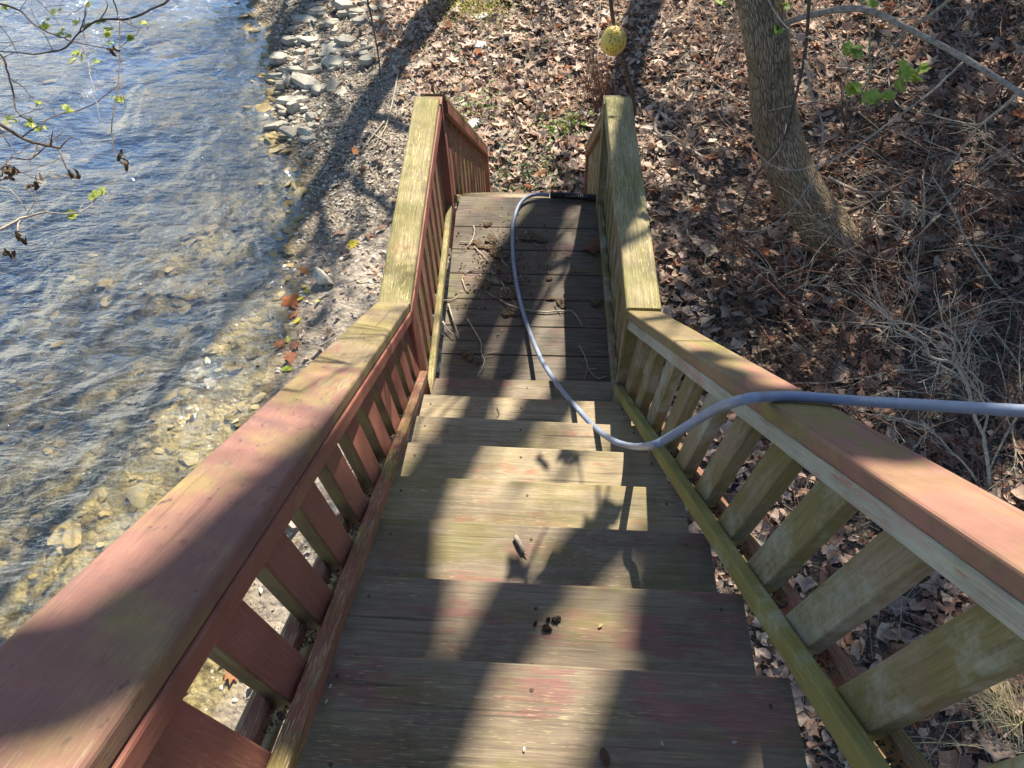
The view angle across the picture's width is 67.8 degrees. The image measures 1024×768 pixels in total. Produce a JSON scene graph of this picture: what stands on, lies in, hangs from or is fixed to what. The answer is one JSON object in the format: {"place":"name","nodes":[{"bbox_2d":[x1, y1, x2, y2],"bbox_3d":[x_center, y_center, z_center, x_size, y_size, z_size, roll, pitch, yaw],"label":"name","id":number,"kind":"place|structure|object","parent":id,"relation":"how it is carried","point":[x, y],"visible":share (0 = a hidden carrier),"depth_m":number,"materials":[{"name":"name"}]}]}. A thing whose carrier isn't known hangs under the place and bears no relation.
{"place":"outdoors","nodes":[
{"label":"outdoors","id":0,"kind":"place"},
{"bbox_2d":[0,0,179,62],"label":"branch","id":1,"kind":"object","parent":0,"point":[98,21],"visible":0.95,"depth_m":5.51,"materials":[{"name":"brown plant"}]},
{"bbox_2d":[0,0,119,56],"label":"branch","id":2,"kind":"object","parent":1,"relation":"on","point":[44,26],"visible":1,"depth_m":5.38,"materials":[{"name":"brown plant"}]},
{"bbox_2d":[64,0,115,120],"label":"branch","id":3,"kind":"object","parent":2,"relation":"attached to","point":[106,34],"visible":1,"depth_m":5.20,"materials":[{"name":"brown plant"}]},
{"bbox_2d":[95,0,161,171],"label":"branch","id":4,"kind":"object","parent":2,"relation":"attached to","point":[119,100],"visible":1,"depth_m":4.88,"materials":[{"name":"brown plant"}]},
{"bbox_2d":[0,0,303,611],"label":"water","id":5,"kind":"structure","parent":0,"point":[20,29],"depth_m":9.19,"materials":[{"name":"blue liquid"}]},
{"bbox_2d":[280,293,300,308],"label":"leaf","id":6,"kind":"object","parent":5,"relation":"on","point":[292,301],"visible":1,"depth_m":7.49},
{"bbox_2d":[234,0,542,753],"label":"leaf crumbs","id":7,"kind":"object","parent":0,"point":[360,195],"visible":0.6,"depth_m":9.08,"materials":[{"name":"plant"}]},
{"bbox_2d":[0,0,1023,767],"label":"ground","id":8,"kind":"structure","parent":0,"point":[24,602],"depth_m":7.51,"materials":[{"name":"soil"}]},
{"bbox_2d":[0,26,45,127],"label":"branch","id":9,"kind":"object","parent":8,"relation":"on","point":[27,124],"visible":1,"depth_m":4.97,"materials":[{"name":"brown plant"}]},
{"bbox_2d":[0,129,69,214],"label":"branch","id":10,"kind":"object","parent":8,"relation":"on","point":[9,171],"visible":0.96,"depth_m":4.72,"materials":[{"name":"brown plant"}]},
{"bbox_2d":[0,86,116,179],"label":"branch","id":11,"kind":"object","parent":10,"relation":"on","point":[65,107],"visible":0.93,"depth_m":4.91,"materials":[{"name":"brown plant"}]},
{"bbox_2d":[0,185,107,259],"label":"branch","id":12,"kind":"object","parent":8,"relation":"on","point":[93,195],"visible":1,"depth_m":4.59,"materials":[{"name":"grey plant"}]},
{"bbox_2d":[0,2,308,709],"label":"river stones","id":13,"kind":"object","parent":8,"relation":"on","point":[138,497],"visible":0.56,"depth_m":7.93,"materials":[{"name":"stone"}]},
{"bbox_2d":[268,52,288,64],"bbox_3d":[-3.123,-4.348,10.192,0.300,0.125,0.202,-19,61,-21],"label":"rock","id":14,"kind":"object","parent":8,"relation":"on","point":[277,58],"visible":0.96,"depth_m":10.14,"materials":[{"name":"stone"}]},
{"bbox_2d":[276,124,300,138],"bbox_3d":[-2.637,-3.028,9.136,0.368,0.065,0.237,1,68,-18],"label":"rock","id":15,"kind":"object","parent":8,"relation":"on","point":[291,132],"visible":0.84,"depth_m":9.09,"materials":[{"name":"stone"}]},
{"bbox_2d":[281,35,296,45],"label":"rock","id":16,"kind":"object","parent":8,"relation":"on","point":[287,40],"visible":0.98,"depth_m":10.36,"materials":[{"name":"stone"}]},
{"bbox_2d":[283,351,297,365],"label":"leaf","id":17,"kind":"object","parent":8,"relation":"on","point":[290,357],"visible":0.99,"depth_m":7.01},
{"bbox_2d":[274,95,310,105],"bbox_3d":[-2.751,-3.554,9.555,0.462,0.089,0.172,-1,45,3],"label":"rock","id":18,"kind":"object","parent":8,"relation":"on","point":[283,100],"visible":0.84,"depth_m":9.52,"materials":[{"name":"stone"}]},
{"bbox_2d":[278,66,307,74],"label":"rock","id":19,"kind":"object","parent":8,"relation":"on","point":[292,69],"visible":0.88,"depth_m":9.89,"materials":[{"name":"stone"}]},
{"bbox_2d":[286,100,299,113],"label":"rock","id":20,"kind":"object","parent":8,"relation":"on","point":[293,106],"visible":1,"depth_m":9.40,"materials":[{"name":"stone"}]},
{"bbox_2d":[291,15,316,24],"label":"rock","id":21,"kind":"object","parent":8,"relation":"on","point":[301,19],"visible":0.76,"depth_m":10.65,"materials":[{"name":"stone"}]},
{"bbox_2d":[290,72,319,89],"bbox_3d":[-2.665,-3.889,9.795,0.457,0.113,0.223,27,64,15],"label":"rock","id":22,"kind":"object","parent":8,"relation":"on","point":[303,81],"visible":0.9,"depth_m":9.74,"materials":[{"name":"stone"}]},
{"bbox_2d":[297,127,314,135],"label":"rock","id":23,"kind":"object","parent":8,"relation":"on","point":[307,131],"visible":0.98,"depth_m":9.06,"materials":[{"name":"stone"}]},
{"bbox_2d":[210,0,403,703],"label":"shore gravel","id":24,"kind":"structure","parent":8,"relation":"on","point":[278,369],"depth_m":8.49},
{"bbox_2d":[262,120,285,129],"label":"rock","id":25,"kind":"object","parent":24,"relation":"on","point":[274,125],"visible":0.93,"depth_m":9.27,"materials":[{"name":"stone"}]},
{"bbox_2d":[298,135,316,142],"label":"rock","id":26,"kind":"object","parent":8,"relation":"on","point":[306,138],"visible":1,"depth_m":9.01,"materials":[{"name":"stone"}]},
{"bbox_2d":[296,36,319,44],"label":"rock","id":27,"kind":"object","parent":8,"relation":"on","point":[308,40],"visible":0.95,"depth_m":10.33,"materials":[{"name":"stone"}]},
{"bbox_2d":[306,63,324,73],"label":"rock","id":28,"kind":"object","parent":8,"relation":"on","point":[314,69],"visible":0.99,"depth_m":9.89,"materials":[{"name":"stone"}]},
{"bbox_2d":[307,6,326,15],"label":"rock","id":29,"kind":"object","parent":8,"relation":"on","point":[315,10],"visible":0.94,"depth_m":10.69,"materials":[{"name":"stone"}]},
{"bbox_2d":[311,84,326,94],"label":"rock","id":30,"kind":"object","parent":8,"relation":"on","point":[316,89],"visible":0.95,"depth_m":9.63,"materials":[{"name":"stone"}]},
{"bbox_2d":[313,267,333,285],"bbox_3d":[-1.881,-1.039,7.530,0.128,0.097,0.256,-43,79,11],"label":"rock","id":31,"kind":"object","parent":8,"relation":"on","point":[321,277],"visible":1,"depth_m":7.49,"materials":[{"name":"stone"}]},
{"bbox_2d":[321,41,341,53],"bbox_3d":[-2.405,-4.529,10.239,0.391,0.052,0.362,15,53,18],"label":"rock","id":32,"kind":"object","parent":8,"relation":"on","point":[335,47],"visible":0.83,"depth_m":10.18,"materials":[{"name":"stone"}]},
{"bbox_2d":[324,18,338,27],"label":"rock","id":33,"kind":"object","parent":8,"relation":"on","point":[331,22],"visible":0.94,"depth_m":10.50,"materials":[{"name":"stone"}]},
{"bbox_2d":[321,55,345,68],"bbox_3d":[-2.330,-4.188,9.947,0.322,0.114,0.244,0,52,-3],"label":"rock","id":34,"kind":"object","parent":8,"relation":"on","point":[327,61],"visible":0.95,"depth_m":9.90,"materials":[{"name":"stone"}]},
{"bbox_2d":[325,77,342,91],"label":"rock","id":35,"kind":"object","parent":8,"relation":"on","point":[334,83],"visible":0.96,"depth_m":9.67,"materials":[{"name":"stone"}]},
{"bbox_2d":[331,0,357,9],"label":"rock","id":36,"kind":"object","parent":8,"relation":"on","point":[340,4],"visible":0.79,"depth_m":10.62,"materials":[{"name":"stone"}]},
{"bbox_2d":[334,35,358,46],"bbox_3d":[-2.213,-4.595,10.211,0.325,0.087,0.218,11,53,-3],"label":"rock","id":37,"kind":"object","parent":8,"relation":"on","point":[343,40],"visible":0.95,"depth_m":10.16,"materials":[{"name":"stone"}]},
{"bbox_2d":[324,121,384,155],"bbox_3d":[-1.789,-2.808,8.865,0.766,0.219,0.341,-18,55,-16],"label":"fallen stick","id":38,"kind":"object","parent":8,"relation":"on","point":[378,128],"visible":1,"depth_m":8.84,"materials":[{"name":"wood"}]},
{"bbox_2d":[347,7,368,13],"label":"rock","id":39,"kind":"object","parent":8,"relation":"on","point":[356,10],"visible":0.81,"depth_m":10.54,"materials":[{"name":"stone"}]},
{"bbox_2d":[344,44,373,57],"bbox_3d":[-2.006,-4.358,10.001,0.400,0.154,0.088,-7,52,-8],"label":"fallen stick","id":40,"kind":"object","parent":8,"relation":"on","point":[352,53],"visible":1,"depth_m":9.97,"materials":[{"name":"wood"}]},
{"bbox_2d":[351,14,368,24],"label":"rock","id":41,"kind":"object","parent":8,"relation":"on","point":[360,20],"visible":0.93,"depth_m":10.38,"materials":[{"name":"stone"}]},
{"bbox_2d":[357,52,375,65],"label":"rock","id":42,"kind":"object","parent":8,"relation":"on","point":[366,60],"visible":0.98,"depth_m":9.82,"materials":[{"name":"stone"}]},
{"bbox_2d":[367,0,380,76],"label":"thin stem","id":43,"kind":"object","parent":8,"relation":"on","point":[369,9],"visible":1,"depth_m":9.44,"materials":[{"name":"brown plant"}]},
{"bbox_2d":[380,69,399,137],"bbox_3d":[-1.453,-3.397,9.195,0.063,0.099,1.399,4,52,1],"label":"fallen stick","id":44,"kind":"object","parent":8,"relation":"on","point":[391,102],"visible":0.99,"depth_m":9.14,"materials":[{"name":"wood"}]},
{"bbox_2d":[419,0,483,22],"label":"moss","id":45,"kind":"object","parent":8,"relation":"on","point":[453,6],"visible":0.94,"depth_m":10.35,"materials":[{"name":"green plant"}]},
{"bbox_2d":[424,0,531,34],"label":"moss","id":46,"kind":"object","parent":8,"relation":"on","point":[466,7],"visible":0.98,"depth_m":10.27,"materials":[{"name":"green plant"}]},
{"bbox_2d":[445,80,515,127],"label":"ground ivy","id":47,"kind":"object","parent":8,"relation":"on","point":[479,104],"visible":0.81,"depth_m":8.98,"materials":[{"name":"green plant"}]},
{"bbox_2d":[393,2,594,92],"bbox_3d":[-0.257,-4.670,9.940,2.747,0.388,1.821,-21,56,-18],"label":"ground ivy","id":48,"kind":"object","parent":8,"relation":"on","point":[457,50],"visible":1,"depth_m":9.83,"materials":[{"name":"green plant"}]},
{"bbox_2d":[0,93,1023,767],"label":"wooden staircase","id":49,"kind":"structure","parent":8,"relation":"on","point":[432,647],"depth_m":1.68,"materials":[{"name":"brown wood"}]},
{"bbox_2d":[485,244,509,259],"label":"dirt clump","id":50,"kind":"object","parent":49,"relation":"on","point":[496,252],"visible":1,"depth_m":4.51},
{"bbox_2d":[503,288,516,299],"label":"dirt clump","id":51,"kind":"object","parent":49,"relation":"on","point":[511,294],"visible":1,"depth_m":4.29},
{"bbox_2d":[500,306,521,316],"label":"dirt clump","id":52,"kind":"object","parent":49,"relation":"on","point":[514,311],"visible":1,"depth_m":4.21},
{"bbox_2d":[455,207,576,336],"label":"debris crumbs","id":53,"kind":"object","parent":49,"relation":"on","point":[493,273],"visible":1,"depth_m":4.44,"materials":[{"name":"brown plant"}]},
{"bbox_2d":[519,230,539,240],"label":"dirt clump","id":54,"kind":"object","parent":49,"relation":"on","point":[530,236],"visible":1,"depth_m":4.60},
{"bbox_2d":[500,299,571,312],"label":"twig","id":55,"kind":"object","parent":49,"relation":"on","point":[507,304],"visible":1,"depth_m":4.22,"materials":[{"name":"wood"}]},
{"bbox_2d":[546,296,565,308],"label":"dirt clump","id":56,"kind":"object","parent":49,"relation":"on","point":[559,301],"visible":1,"depth_m":4.27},
{"bbox_2d":[259,381,904,767],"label":"rail debris","id":57,"kind":"object","parent":49,"relation":"on","point":[355,527],"visible":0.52,"depth_m":1.54,"materials":[{"name":"brown plant"}]},
{"bbox_2d":[581,234,600,253],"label":"dry leaf","id":58,"kind":"object","parent":49,"relation":"on","point":[593,246],"visible":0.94,"depth_m":4.54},
{"bbox_2d":[510,192,1023,450],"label":"hose","id":59,"kind":"object","parent":49,"relation":"on","point":[992,409],"visible":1,"depth_m":1.67,"materials":[{"name":"grey rubber"}]},
{"bbox_2d":[489,133,576,192],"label":"ground ivy","id":60,"kind":"object","parent":8,"relation":"on","point":[529,171],"visible":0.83,"depth_m":8.21,"materials":[{"name":"green plant"}]},
{"bbox_2d":[520,95,593,140],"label":"ground ivy","id":61,"kind":"object","parent":8,"relation":"on","point":[564,125],"visible":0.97,"depth_m":8.59,"materials":[{"name":"green plant"}]},
{"bbox_2d":[567,35,629,118],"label":"dead bush","id":62,"kind":"object","parent":8,"relation":"on","point":[600,79],"visible":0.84,"depth_m":8.70,"materials":[{"name":"brown plant"}]},
{"bbox_2d":[609,0,660,114],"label":"sapling","id":63,"kind":"object","parent":8,"relation":"on","point":[625,66],"visible":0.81,"depth_m":8.13,"materials":[{"name":"brown plant"}]},
{"bbox_2d":[600,19,625,55],"bbox_3d":[1.031,-3.506,7.714,0.263,0.360,0.263,2,52,-1],"label":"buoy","id":64,"kind":"object","parent":63,"relation":"hanging from","point":[613,41],"visible":1,"depth_m":7.65,"materials":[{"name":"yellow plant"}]},
{"bbox_2d":[247,103,1023,767],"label":"leaf litter","id":65,"kind":"object","parent":8,"relation":"on","point":[807,717],"visible":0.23,"depth_m":5.90,"materials":[{"name":"plant"}]},
{"bbox_2d":[273,0,1023,358],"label":"leaf litter","id":66,"kind":"object","parent":8,"relation":"on","point":[563,144],"visible":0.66,"depth_m":8.52,"materials":[{"name":"plant"}]},
{"bbox_2d":[654,95,705,157],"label":"dead branch","id":67,"kind":"object","parent":8,"relation":"on","point":[665,98],"visible":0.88,"depth_m":8.24,"materials":[{"name":"wood"}]},
{"bbox_2d":[346,0,1023,767],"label":"fallen twigs","id":68,"kind":"object","parent":8,"relation":"on","point":[808,258],"visible":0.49,"depth_m":6.94,"materials":[{"name":"wood"}]},
{"bbox_2d":[637,82,753,172],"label":"thicket","id":69,"kind":"object","parent":8,"relation":"on","point":[689,132],"visible":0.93,"depth_m":7.76,"materials":[{"name":"brown plant"}]},
{"bbox_2d":[653,0,741,86],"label":"thicket","id":70,"kind":"object","parent":8,"relation":"on","point":[731,36],"visible":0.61,"depth_m":8.66,"materials":[{"name":"brown plant"}]},
{"bbox_2d":[379,0,1023,767],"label":"leaf fragments","id":71,"kind":"object","parent":8,"relation":"on","point":[771,240],"visible":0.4,"depth_m":7.31,"materials":[{"name":"plant"}]},
{"bbox_2d":[647,52,802,188],"bbox_3d":[2.035,-2.444,7.273,1.321,1.280,0.170,-12,53,-12],"label":"dead branch","id":72,"kind":"object","parent":8,"relation":"on","point":[704,137],"visible":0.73,"depth_m":7.29,"materials":[{"name":"wood"}]},
{"bbox_2d":[676,164,778,293],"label":"thicket","id":73,"kind":"object","parent":8,"relation":"on","point":[720,213],"visible":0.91,"depth_m":6.58,"materials":[{"name":"brown plant"}]},
{"bbox_2d":[780,149,793,279],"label":"vine","id":74,"kind":"object","parent":8,"relation":"on","point":[792,206],"visible":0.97,"depth_m":6.03,"materials":[{"name":"brown plant"}]},
{"bbox_2d":[708,170,879,301],"bbox_3d":[2.330,-1.177,6.331,1.325,0.918,1.220,2,52,-1],"label":"thicket","id":75,"kind":"object","parent":8,"relation":"on","point":[773,275],"visible":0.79,"depth_m":6.34,"materials":[{"name":"brown plant"}]},
{"bbox_2d":[578,0,1023,534],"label":"brushwood","id":76,"kind":"object","parent":8,"relation":"on","point":[826,346],"visible":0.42,"depth_m":6.20,"materials":[{"name":"brown plant"}]},
{"bbox_2d":[686,175,959,331],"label":"drifted leaves","id":77,"kind":"object","parent":8,"relation":"on","point":[767,257],"visible":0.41,"depth_m":6.47,"materials":[{"name":"brown plant"}]},
{"bbox_2d":[654,0,1023,767],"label":"brushwood","id":78,"kind":"object","parent":8,"relation":"on","point":[942,274],"visible":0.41,"depth_m":6.07,"materials":[{"name":"brown plant"}]},
{"bbox_2d":[700,165,997,326],"bbox_3d":[2.665,-1.000,6.103,2.373,0.979,1.701,12,52,7],"label":"thicket","id":79,"kind":"object","parent":8,"relation":"on","point":[889,252],"visible":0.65,"depth_m":6.13,"materials":[{"name":"brown plant"}]},
{"bbox_2d":[675,0,1023,596],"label":"brushwood","id":80,"kind":"object","parent":8,"relation":"on","point":[991,279],"visible":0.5,"depth_m":6.01,"materials":[{"name":"brown plant"}]},
{"bbox_2d":[816,198,890,284],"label":"dead branch","id":81,"kind":"object","parent":8,"relation":"on","point":[821,281],"visible":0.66,"depth_m":6.39,"materials":[{"name":"wood"}]},
{"bbox_2d":[714,0,1023,263],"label":"leaning tree","id":82,"kind":"object","parent":8,"relation":"on","point":[767,40],"visible":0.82,"depth_m":5.96,"materials":[{"name":"brown plant"}]},
{"bbox_2d":[732,0,810,280],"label":"vine","id":83,"kind":"object","parent":82,"relation":"hanging from","point":[798,82],"visible":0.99,"depth_m":5.56,"materials":[{"name":"brown plant"}]},
{"bbox_2d":[768,0,852,43],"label":"vine","id":84,"kind":"object","parent":83,"relation":"attached to","point":[776,14],"visible":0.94,"depth_m":5.39,"materials":[{"name":"brown plant"}]},
{"bbox_2d":[740,59,823,231],"bbox_3d":[2.007,-1.624,5.386,0.358,0.932,0.811,21,54,14],"label":"vine","id":85,"kind":"object","parent":82,"relation":"hanging from","point":[810,88],"visible":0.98,"depth_m":5.38,"materials":[{"name":"brown plant"}]},
{"bbox_2d":[722,62,963,188],"bbox_3d":[2.199,-1.790,5.372,1.499,0.971,0.746,15,53,9],"label":"vine","id":86,"kind":"object","parent":82,"relation":"hanging from","point":[909,108],"visible":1,"depth_m":5.28,"materials":[{"name":"brown plant"}]},
{"bbox_2d":[842,0,930,107],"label":"green shoot","id":87,"kind":"object","parent":82,"relation":"hanging from","point":[904,70],"visible":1,"depth_m":5.26,"materials":[{"name":"green plant"}]},
{"bbox_2d":[838,0,950,73],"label":"dead branch","id":88,"kind":"object","parent":82,"relation":"attached to","point":[936,10],"visible":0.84,"depth_m":5.27,"materials":[{"name":"wood"}]},
{"bbox_2d":[816,8,923,139],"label":"thicket","id":89,"kind":"object","parent":8,"relation":"on","point":[846,129],"visible":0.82,"depth_m":7.33,"materials":[{"name":"brown plant"}]},
{"bbox_2d":[796,113,964,280],"bbox_3d":[3.001,-1.664,6.528,0.647,0.987,1.728,38,59,24],"label":"dead branch","id":90,"kind":"object","parent":8,"relation":"on","point":[859,207],"visible":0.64,"depth_m":6.42,"materials":[{"name":"wood"}]},
{"bbox_2d":[848,64,931,157],"bbox_3d":[3.291,-2.320,6.697,0.486,0.869,0.790,10,52,6],"label":"cane","id":91,"kind":"object","parent":8,"relation":"on","point":[877,128],"visible":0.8,"depth_m":6.89,"materials":[{"name":"brown plant"}]},
{"bbox_2d":[827,176,953,219],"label":"dead branch","id":92,"kind":"object","parent":8,"relation":"on","point":[834,180],"visible":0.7,"depth_m":6.77,"materials":[{"name":"wood"}]},
{"bbox_2d":[800,271,994,488],"bbox_3d":[2.410,-0.013,4.482,1.533,1.702,0.941,-15,54,-14],"label":"bare shrub","id":93,"kind":"object","parent":8,"relation":"on","point":[969,393],"visible":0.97,"depth_m":4.31,"materials":[{"name":"grey plant"}]},
{"bbox_2d":[789,120,1023,278],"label":"thicket","id":94,"kind":"object","parent":8,"relation":"on","point":[923,220],"visible":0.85,"depth_m":6.18,"materials":[{"name":"brown plant"}]},
{"bbox_2d":[800,227,1023,359],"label":"thicket","id":95,"kind":"object","parent":8,"relation":"on","point":[882,305],"visible":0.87,"depth_m":5.62,"materials":[{"name":"brown plant"}]},
{"bbox_2d":[856,389,977,482],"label":"bare shrub","id":96,"kind":"object","parent":8,"relation":"on","point":[947,448],"visible":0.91,"depth_m":4.63,"materials":[{"name":"brown plant"}]},
{"bbox_2d":[834,12,1023,270],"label":"thicket","id":97,"kind":"object","parent":8,"relation":"on","point":[928,173],"visible":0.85,"depth_m":6.16,"materials":[{"name":"brown plant"}]},
{"bbox_2d":[839,136,1023,314],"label":"thicket","id":98,"kind":"object","parent":8,"relation":"on","point":[982,272],"visible":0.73,"depth_m":5.95,"materials":[{"name":"brown plant"}]},
{"bbox_2d":[882,93,1018,174],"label":"dead branch","id":99,"kind":"object","parent":8,"relation":"on","point":[1004,105],"visible":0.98,"depth_m":5.29,"materials":[{"name":"wood"}]},
{"bbox_2d":[884,301,1023,435],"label":"thicket","id":100,"kind":"object","parent":8,"relation":"on","point":[1020,386],"visible":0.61,"depth_m":5.34,"materials":[{"name":"brown plant"}]},
{"bbox_2d":[933,156,995,281],"bbox_3d":[3.443,-1.380,5.958,0.218,0.942,0.704,2,52,-1],"label":"cane","id":101,"kind":"object","parent":8,"relation":"on","point":[940,272],"visible":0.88,"depth_m":5.97,"materials":[{"name":"brown plant"}]},
{"bbox_2d":[920,122,1008,246],"bbox_3d":[3.812,-1.651,6.293,0.268,0.272,2.213,30,56,20],"label":"cane","id":102,"kind":"object","parent":8,"relation":"on","point":[1007,123],"visible":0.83,"depth_m":6.28,"materials":[{"name":"brown plant"}]},
{"bbox_2d":[914,620,1023,755],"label":"dry grass tuft","id":103,"kind":"object","parent":8,"relation":"on","point":[1004,699],"visible":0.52,"depth_m":4.18,"materials":[{"name":"plant"}]},
{"bbox_2d":[950,0,1002,83],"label":"cane","id":104,"kind":"object","parent":8,"relation":"on","point":[971,36],"visible":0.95,"depth_m":7.20,"materials":[{"name":"brown plant"}]},
{"bbox_2d":[965,48,1023,121],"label":"thicket","id":105,"kind":"object","parent":8,"relation":"on","point":[1003,100],"visible":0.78,"depth_m":6.94,"materials":[{"name":"brown plant"}]},
{"bbox_2d":[600,748,609,766],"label":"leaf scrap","id":106,"kind":"object","parent":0,"point":[605,757],"visible":1,"depth_m":1.42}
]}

